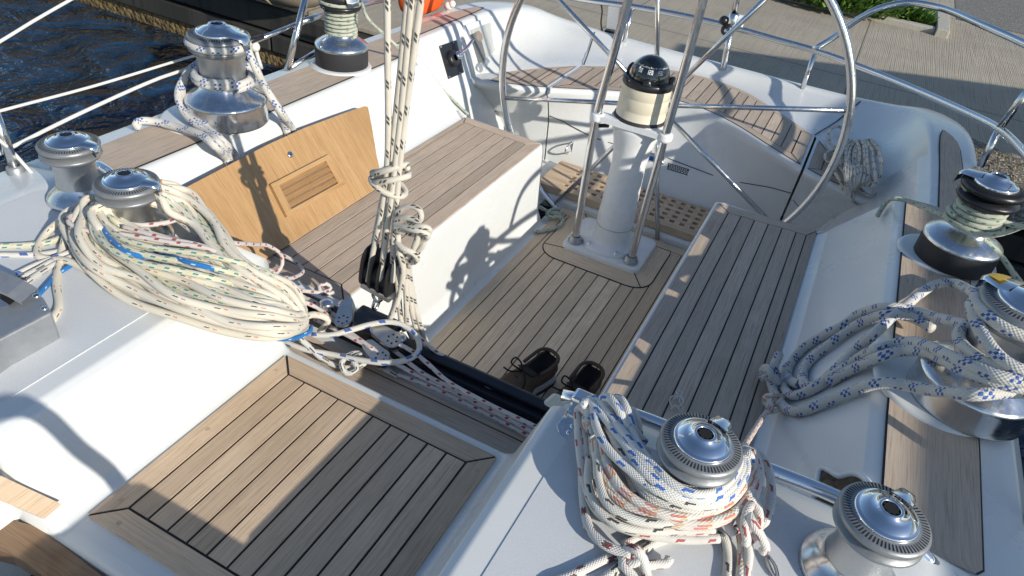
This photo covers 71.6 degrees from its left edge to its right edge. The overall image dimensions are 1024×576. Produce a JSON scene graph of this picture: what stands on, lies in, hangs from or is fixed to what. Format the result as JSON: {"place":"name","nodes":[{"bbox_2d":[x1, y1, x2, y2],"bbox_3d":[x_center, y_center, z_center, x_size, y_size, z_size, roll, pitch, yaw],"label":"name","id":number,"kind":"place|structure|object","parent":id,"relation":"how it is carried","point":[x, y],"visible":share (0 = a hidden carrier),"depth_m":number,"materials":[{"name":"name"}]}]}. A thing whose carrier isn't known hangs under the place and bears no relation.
{"place":"outdoors","nodes":[
{"label":"outdoors","id":0,"kind":"place"},
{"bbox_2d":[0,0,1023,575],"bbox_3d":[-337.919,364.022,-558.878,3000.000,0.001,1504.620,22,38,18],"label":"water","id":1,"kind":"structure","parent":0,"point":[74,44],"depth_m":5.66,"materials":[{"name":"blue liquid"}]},
{"bbox_2d":[0,1,1023,575],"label":"sailing yacht","id":2,"kind":"object","parent":1,"relation":"on","point":[134,441],"visible":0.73,"depth_m":1.67,"materials":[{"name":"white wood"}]},
{"bbox_2d":[0,113,32,175],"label":"stanchion","id":3,"kind":"object","parent":2,"relation":"on","point":[14,166],"visible":1,"depth_m":1.74,"materials":[{"name":"silver metal"}]},
{"bbox_2d":[0,270,59,372],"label":"rope clutch","id":4,"kind":"object","parent":2,"relation":"on","point":[28,327],"visible":1,"depth_m":1.26,"materials":[{"name":"silver metal"}]},
{"bbox_2d":[0,249,71,276],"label":"halyard tails","id":5,"kind":"object","parent":2,"relation":"on","point":[52,253],"visible":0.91,"depth_m":1.47,"materials":[{"name":"white fabric"}]},
{"bbox_2d":[0,0,72,42],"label":"lifeline","id":6,"kind":"object","parent":2,"relation":"attached to","point":[27,24],"visible":1,"depth_m":1.73},
{"bbox_2d":[17,254,73,283],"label":"halyard tails","id":7,"kind":"object","parent":2,"relation":"on","point":[31,275],"visible":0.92,"depth_m":1.43,"materials":[{"name":"white fabric"}]},
{"bbox_2d":[35,131,102,211],"bbox_3d":[-1.007,-0.278,1.633,0.148,0.167,0.148,13,36,6],"label":"winch","id":8,"kind":"object","parent":2,"relation":"on","point":[70,158],"visible":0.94,"depth_m":1.59,"materials":[{"name":"silver metal"}]},
{"bbox_2d":[96,160,113,173],"bbox_3d":[-0.851,-0.194,1.670,0.571,0.071,0.038,28,40,25],"label":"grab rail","id":9,"kind":"object","parent":2,"relation":"attached to","point":[103,167],"visible":0.05,"depth_m":1.73,"materials":[{"name":"metal"}]},
{"bbox_2d":[92,168,175,252],"bbox_3d":[-0.820,-0.175,1.530,0.148,0.167,0.148,10,36,2],"label":"winch","id":10,"kind":"object","parent":2,"relation":"on","point":[128,194],"visible":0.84,"depth_m":1.48,"materials":[{"name":"silver metal"}]},
{"bbox_2d":[0,193,288,321],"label":"halyard pile","id":11,"kind":"object","parent":2,"relation":"on","point":[175,266],"visible":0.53,"depth_m":1.41,"materials":[{"name":"white fabric"}]},
{"bbox_2d":[36,223,313,341],"bbox_3d":[-0.687,0.015,1.484,0.490,0.259,0.197,8,36,-1],"label":"halyard pile","id":12,"kind":"object","parent":2,"relation":"on","point":[67,267],"visible":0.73,"depth_m":1.40,"materials":[{"name":"blue fabric"}]},
{"bbox_2d":[33,179,330,341],"bbox_3d":[-0.710,-0.024,1.554,0.597,0.330,0.620,-4,38,-17],"label":"halyard pile","id":13,"kind":"object","parent":2,"relation":"on","point":[253,317],"visible":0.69,"depth_m":1.41,"materials":[{"name":"beige fabric"}]},
{"bbox_2d":[66,196,374,349],"bbox_3d":[-0.642,-0.018,1.595,0.533,0.301,0.468,-17,43,-30],"label":"control line","id":14,"kind":"object","parent":2,"relation":"on","point":[152,237],"visible":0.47,"depth_m":1.51,"materials":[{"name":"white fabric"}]},
{"bbox_2d":[184,20,268,133],"bbox_3d":[-0.849,-0.633,2.082,0.234,0.285,0.234,18,37,13],"label":"primary winch","id":15,"kind":"object","parent":2,"relation":"on","point":[227,112],"visible":0.92,"depth_m":2.04,"materials":[{"name":"silver metal"}]},
{"bbox_2d":[131,30,296,165],"bbox_3d":[-0.874,-0.572,2.092,0.307,0.354,0.402,22,38,18],"label":"sheet","id":16,"kind":"object","parent":15,"relation":"on","point":[221,146],"visible":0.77,"depth_m":2.04,"materials":[{"name":"white fabric"}]},
{"bbox_2d":[188,106,380,258],"bbox_3d":[-0.681,-0.306,2.171,0.189,0.234,0.966,22,38,18],"label":"washboard","id":17,"kind":"object","parent":2,"relation":"on","point":[281,193],"visible":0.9,"depth_m":2.17,"materials":[{"name":"brown wood"}]},
{"bbox_2d":[250,0,382,70],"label":"stanchion","id":18,"kind":"object","parent":2,"relation":"on","point":[301,20],"visible":0.73,"depth_m":2.52,"materials":[{"name":"silver metal"}]},
{"bbox_2d":[0,68,184,154],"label":"lifeline","id":19,"kind":"object","parent":18,"relation":"attached to","point":[63,121],"visible":0.64,"depth_m":1.94},
{"bbox_2d":[0,55,194,112],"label":"lifeline","id":20,"kind":"object","parent":18,"relation":"attached to","point":[88,87],"visible":0.68,"depth_m":1.92},
{"bbox_2d":[314,0,368,72],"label":"winch","id":21,"kind":"object","parent":2,"relation":"on","point":[342,54],"visible":0.82,"depth_m":2.55,"materials":[{"name":"silver metal"}]},
{"bbox_2d":[318,0,468,114],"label":"halyard tail","id":22,"kind":"object","parent":21,"relation":"attached to","point":[353,26],"visible":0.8,"depth_m":2.52},
{"bbox_2d":[298,338,396,377],"bbox_3d":[-0.380,0.163,1.641,0.239,0.072,0.071,4,36,-6],"label":"spinnaker line","id":23,"kind":"object","parent":2,"relation":"on","point":[354,368],"visible":0.77,"depth_m":1.64,"materials":[{"name":"white fabric"}]},
{"bbox_2d":[284,319,421,365],"bbox_3d":[-0.372,0.125,1.635,0.330,0.084,0.099,6,36,-4],"label":"spinnaker line","id":24,"kind":"object","parent":2,"relation":"on","point":[410,330],"visible":0.98,"depth_m":1.63,"materials":[{"name":"white fabric"}]},
{"bbox_2d":[362,339,390,369],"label":"control block","id":25,"kind":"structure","parent":2,"relation":"on","point":[382,353],"depth_m":1.64,"materials":[{"name":"metal"}]},
{"bbox_2d":[304,295,535,437],"bbox_3d":[-0.244,0.171,1.644,0.707,0.085,0.058,24,39,20],"label":"traveller line","id":26,"kind":"object","parent":2,"relation":"on","point":[451,387],"visible":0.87,"depth_m":1.61,"materials":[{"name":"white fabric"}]},
{"bbox_2d":[398,0,443,14],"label":"lifebuoy cover","id":27,"kind":"object","parent":2,"relation":"attached to","point":[431,6],"visible":0.47,"depth_m":3.34,"materials":[{"name":"orange fabric"}]},
{"bbox_2d":[303,293,549,424],"bbox_3d":[-0.231,0.153,1.702,0.840,0.073,0.084,22,38,18],"label":"mainsheet traveller","id":28,"kind":"object","parent":2,"relation":"on","point":[522,403],"visible":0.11,"depth_m":1.64,"materials":[{"name":"black metal"}]},
{"bbox_2d":[319,298,341,313],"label":"ratchet block","id":29,"kind":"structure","parent":28,"relation":"on","point":[326,304],"depth_m":1.72,"materials":[{"name":"silver metal"}]},
{"bbox_2d":[334,299,354,329],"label":"control block","id":30,"kind":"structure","parent":28,"relation":"attached to","point":[344,318],"depth_m":1.69,"materials":[{"name":"metal"}]},
{"bbox_2d":[358,243,399,310],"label":"triple block","id":31,"kind":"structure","parent":28,"relation":"on","point":[383,289],"depth_m":1.64,"materials":[{"name":"black plastic"}]},
{"bbox_2d":[365,0,432,344],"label":"mainsheet","id":32,"kind":"object","parent":31,"relation":"attached to","point":[389,177],"visible":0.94,"depth_m":1.47,"materials":[{"name":"white fabric"}]},
{"bbox_2d":[370,325,401,351],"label":"control block","id":33,"kind":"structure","parent":28,"relation":"attached to","point":[390,339],"depth_m":1.65,"materials":[{"name":"metal"}]},
{"bbox_2d":[386,332,410,364],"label":"ratchet block","id":34,"kind":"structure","parent":28,"relation":"on","point":[406,342],"depth_m":1.66,"materials":[{"name":"black plastic"}]},
{"bbox_2d":[418,334,487,387],"bbox_3d":[-0.123,0.174,1.652,0.289,0.060,0.022,24,39,20],"label":"traveller line","id":35,"kind":"object","parent":28,"relation":"on","point":[429,346],"visible":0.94,"depth_m":1.68,"materials":[{"name":"white fabric"}]},
{"bbox_2d":[544,394,565,407],"bbox_3d":[0.100,0.282,1.613,0.059,0.065,0.056,28,41,25],"label":"moulded upstand","id":36,"kind":"object","parent":28,"relation":"attached to","point":[552,400],"visible":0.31,"depth_m":1.59,"materials":[{"name":"beige plastic"}]},
{"bbox_2d":[444,0,455,8],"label":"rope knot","id":37,"kind":"object","parent":2,"relation":"hanging from","point":[450,4],"visible":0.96,"depth_m":3.41,"materials":[{"name":"white fabric"}]},
{"bbox_2d":[439,38,473,78],"bbox_3d":[-0.258,-1.034,3.175,0.087,0.144,0.198,22,38,18],"label":"throttle control","id":38,"kind":"object","parent":2,"relation":"on","point":[451,54],"visible":1,"depth_m":3.15,"materials":[{"name":"black plastic"}]},
{"bbox_2d":[462,16,494,88],"bbox_3d":[-0.130,-1.129,3.387,0.156,0.244,0.353,22,38,18],"label":"engine panel","id":39,"kind":"object","parent":2,"relation":"attached to","point":[481,34],"visible":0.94,"depth_m":3.35,"materials":[{"name":"white paint"}]},
{"bbox_2d":[499,347,559,395],"bbox_3d":[0.017,0.290,2.208,0.329,0.132,0.111,-25,48,-37],"label":"shoe","id":40,"kind":"object","parent":2,"relation":"on","point":[536,375],"visible":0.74,"depth_m":2.24,"materials":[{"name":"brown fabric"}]},
{"bbox_2d":[534,205,564,233],"bbox_3d":[0.170,-0.305,3.119,0.127,0.054,0.225,10,36,2],"label":"line end","id":41,"kind":"object","parent":2,"relation":"on","point":[550,212],"visible":1,"depth_m":3.15,"materials":[{"name":"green fabric"}]},
{"bbox_2d":[564,141,573,154],"bbox_3d":[0.278,-0.680,3.475,0.013,0.060,0.072,26,39,22],"label":"fold down ring","id":42,"kind":"object","parent":2,"relation":"attached to","point":[571,144],"visible":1,"depth_m":3.48,"materials":[{"name":"silver metal"}]},
{"bbox_2d":[552,361,604,395],"bbox_3d":[0.173,0.341,2.170,0.111,0.132,0.329,28,40,25],"label":"shoe","id":43,"kind":"object","parent":2,"relation":"on","point":[588,377],"visible":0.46,"depth_m":2.24,"materials":[{"name":"brown fabric"}]},
{"bbox_2d":[556,433,673,575],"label":"halyard coil","id":44,"kind":"object","parent":2,"relation":"on","point":[630,554],"visible":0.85,"depth_m":1.05,"materials":[{"name":"white fabric"}]},
{"bbox_2d":[540,161,710,241],"bbox_3d":[0.589,-0.386,3.272,0.925,0.034,0.280,22,38,18],"label":"teak grating","id":45,"kind":"object","parent":2,"relation":"on","point":[682,219],"visible":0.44,"depth_m":3.26,"materials":[{"name":"beige wood"}]},
{"bbox_2d":[563,0,707,273],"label":"steering pedestal","id":46,"kind":"object","parent":2,"relation":"on","point":[639,121],"visible":1,"depth_m":2.69,"materials":[{"name":"white paint"}]},
{"bbox_2d":[584,407,747,575],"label":"halyard coil","id":47,"kind":"object","parent":2,"relation":"on","point":[638,525],"visible":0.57,"depth_m":1.08,"materials":[{"name":"white fabric"}]},
{"bbox_2d":[578,393,755,508],"bbox_3d":[0.230,0.280,1.151,0.305,0.116,0.190,22,38,18],"label":"halyard coil","id":48,"kind":"object","parent":2,"relation":"on","point":[629,436],"visible":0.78,"depth_m":1.11,"materials":[{"name":"white fabric"}]},
{"bbox_2d":[582,416,763,575],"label":"halyard coil","id":49,"kind":"object","parent":2,"relation":"on","point":[621,495],"visible":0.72,"depth_m":1.08,"materials":[{"name":"fabric"}]},
{"bbox_2d":[574,405,775,575],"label":"halyard coil","id":50,"kind":"object","parent":2,"relation":"on","point":[758,521],"visible":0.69,"depth_m":1.09,"materials":[{"name":"white fabric"}]},
{"bbox_2d":[669,391,683,411],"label":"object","id":51,"kind":"object","parent":2,"relation":"on","point":[676,406],"visible":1,"depth_m":1.77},
{"bbox_2d":[499,0,855,240],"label":"helm wheel","id":52,"kind":"object","parent":2,"relation":"attached to","point":[848,110],"visible":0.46,"depth_m":2.74,"materials":[{"name":"silver metal"}]},
{"bbox_2d":[667,163,688,175],"bbox_3d":[0.789,-0.565,3.371,0.111,0.029,0.018,24,39,20],"label":"information label","id":53,"kind":"object","parent":2,"relation":"on","point":[677,169],"visible":1,"depth_m":3.37,"materials":[{"name":"black plastic"}]},
{"bbox_2d":[656,413,742,529],"bbox_3d":[0.284,0.286,1.124,0.148,0.167,0.148,-26,48,-38],"label":"winch","id":54,"kind":"object","parent":2,"relation":"on","point":[699,450],"visible":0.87,"depth_m":1.07,"materials":[{"name":"silver metal"}]},
{"bbox_2d":[719,0,743,70],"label":"flag pole","id":55,"kind":"object","parent":2,"relation":"on","point":[731,20],"visible":0.85,"depth_m":3.60,"materials":[{"name":"silver metal"}]},
{"bbox_2d":[557,388,939,565],"bbox_3d":[0.391,0.319,1.226,0.663,0.072,0.096,17,37,11],"label":"grab rail","id":56,"kind":"object","parent":2,"relation":"attached to","point":[565,428],"visible":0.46,"depth_m":1.20,"materials":[{"name":"metal"}]},
{"bbox_2d":[742,393,784,445],"bbox_3d":[0.535,0.283,1.493,0.056,0.312,0.545,25,39,21],"label":"stopper line","id":57,"kind":"object","parent":2,"relation":"attached to","point":[769,404],"visible":0.94,"depth_m":1.72,"materials":[{"name":"fabric"}]},
{"bbox_2d":[764,554,778,575],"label":"wire loop","id":58,"kind":"object","parent":2,"relation":"on","point":[767,557],"visible":0.98,"depth_m":1.08,"materials":[{"name":"silver metal"}]},
{"bbox_2d":[572,0,1023,167],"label":"pushpit","id":59,"kind":"object","parent":2,"relation":"on","point":[999,129],"visible":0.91,"depth_m":3.15,"materials":[{"name":"silver metal"}]},
{"bbox_2d":[600,5,620,33],"bbox_3d":[0.533,-1.488,3.917,0.124,0.170,0.044,22,38,18],"label":"outboard bracket","id":60,"kind":"object","parent":59,"relation":"attached to","point":[613,13],"visible":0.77,"depth_m":3.90,"materials":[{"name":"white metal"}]},
{"bbox_2d":[811,465,871,505],"bbox_3d":[0.615,0.366,1.329,0.072,0.118,0.160,7,36,-3],"label":"winch handle pocket","id":61,"kind":"object","parent":2,"relation":"attached to","point":[827,475],"visible":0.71,"depth_m":1.35,"materials":[{"name":"white paint"}]},
{"bbox_2d":[824,125,882,204],"bbox_3d":[1.421,-0.539,2.938,0.248,0.198,0.746,13,36,7],"label":"coiled line","id":62,"kind":"object","parent":2,"relation":"on","point":[856,173],"visible":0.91,"depth_m":2.74,"materials":[{"name":"white fabric"}]},
{"bbox_2d":[798,481,931,575],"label":"winch","id":63,"kind":"object","parent":2,"relation":"on","point":[881,530],"visible":1,"depth_m":1.01,"materials":[{"name":"silver metal"}]},
{"bbox_2d":[906,273,1023,441],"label":"primary winch","id":64,"kind":"object","parent":2,"relation":"on","point":[1002,297],"visible":0.68,"depth_m":1.39,"materials":[{"name":"silver metal"}]},
{"bbox_2d":[758,278,1023,416],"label":"sheet","id":65,"kind":"object","parent":64,"relation":"hanging from","point":[999,372],"visible":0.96,"depth_m":1.56,"materials":[{"name":"white fabric"}]},
{"bbox_2d":[914,167,1023,280],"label":"winch","id":66,"kind":"object","parent":2,"relation":"on","point":[942,246],"visible":0.87,"depth_m":1.88,"materials":[{"name":"silver metal"}]},
{"bbox_2d":[875,185,1023,281],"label":"sheet","id":67,"kind":"object","parent":66,"relation":"on","point":[959,213],"visible":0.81,"depth_m":1.88,"materials":[{"name":"white fabric"}]},
{"bbox_2d":[77,0,1023,280],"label":"quay wall","id":68,"kind":"structure","parent":0,"point":[253,18],"depth_m":6.06,"materials":[{"name":"stone"}]},
{"bbox_2d":[261,0,318,7],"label":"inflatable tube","id":69,"kind":"object","parent":68,"relation":"on","point":[291,3],"visible":0.94,"depth_m":5.47,"materials":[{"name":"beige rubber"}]},
{"bbox_2d":[357,0,1023,160],"bbox_3d":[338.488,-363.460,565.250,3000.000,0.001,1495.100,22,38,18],"label":"quay paving","id":70,"kind":"structure","parent":0,"point":[972,67],"depth_m":6.71,"materials":[{"name":"concrete"}]},
{"bbox_2d":[786,0,949,38],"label":"planter","id":71,"kind":"object","parent":70,"relation":"on","point":[941,28],"visible":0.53,"depth_m":7.89,"materials":[{"name":"concrete"}]},
{"bbox_2d":[792,0,905,19],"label":"shrub","id":72,"kind":"object","parent":71,"relation":"on","point":[858,7],"visible":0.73,"depth_m":7.89,"materials":[{"name":"green plant"}]},
{"bbox_2d":[896,6,938,24],"bbox_3d":[4.570,-3.137,8.030,0.607,0.212,0.508,22,38,18],"label":"shrub","id":73,"kind":"object","parent":71,"relation":"on","point":[921,15],"visible":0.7,"depth_m":7.93,"materials":[{"name":"green plant"}]},
{"bbox_2d":[955,0,1023,33],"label":"road","id":74,"kind":"structure","parent":0,"point":[1008,15],"depth_m":9.17,"materials":[{"name":"grey asphalt"}]},
{"bbox_2d":[971,138,1023,229],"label":"gravel ground","id":75,"kind":"structure","parent":0,"point":[1011,166],"depth_m":4.89,"materials":[{"name":"grey gravel"}]}
]}

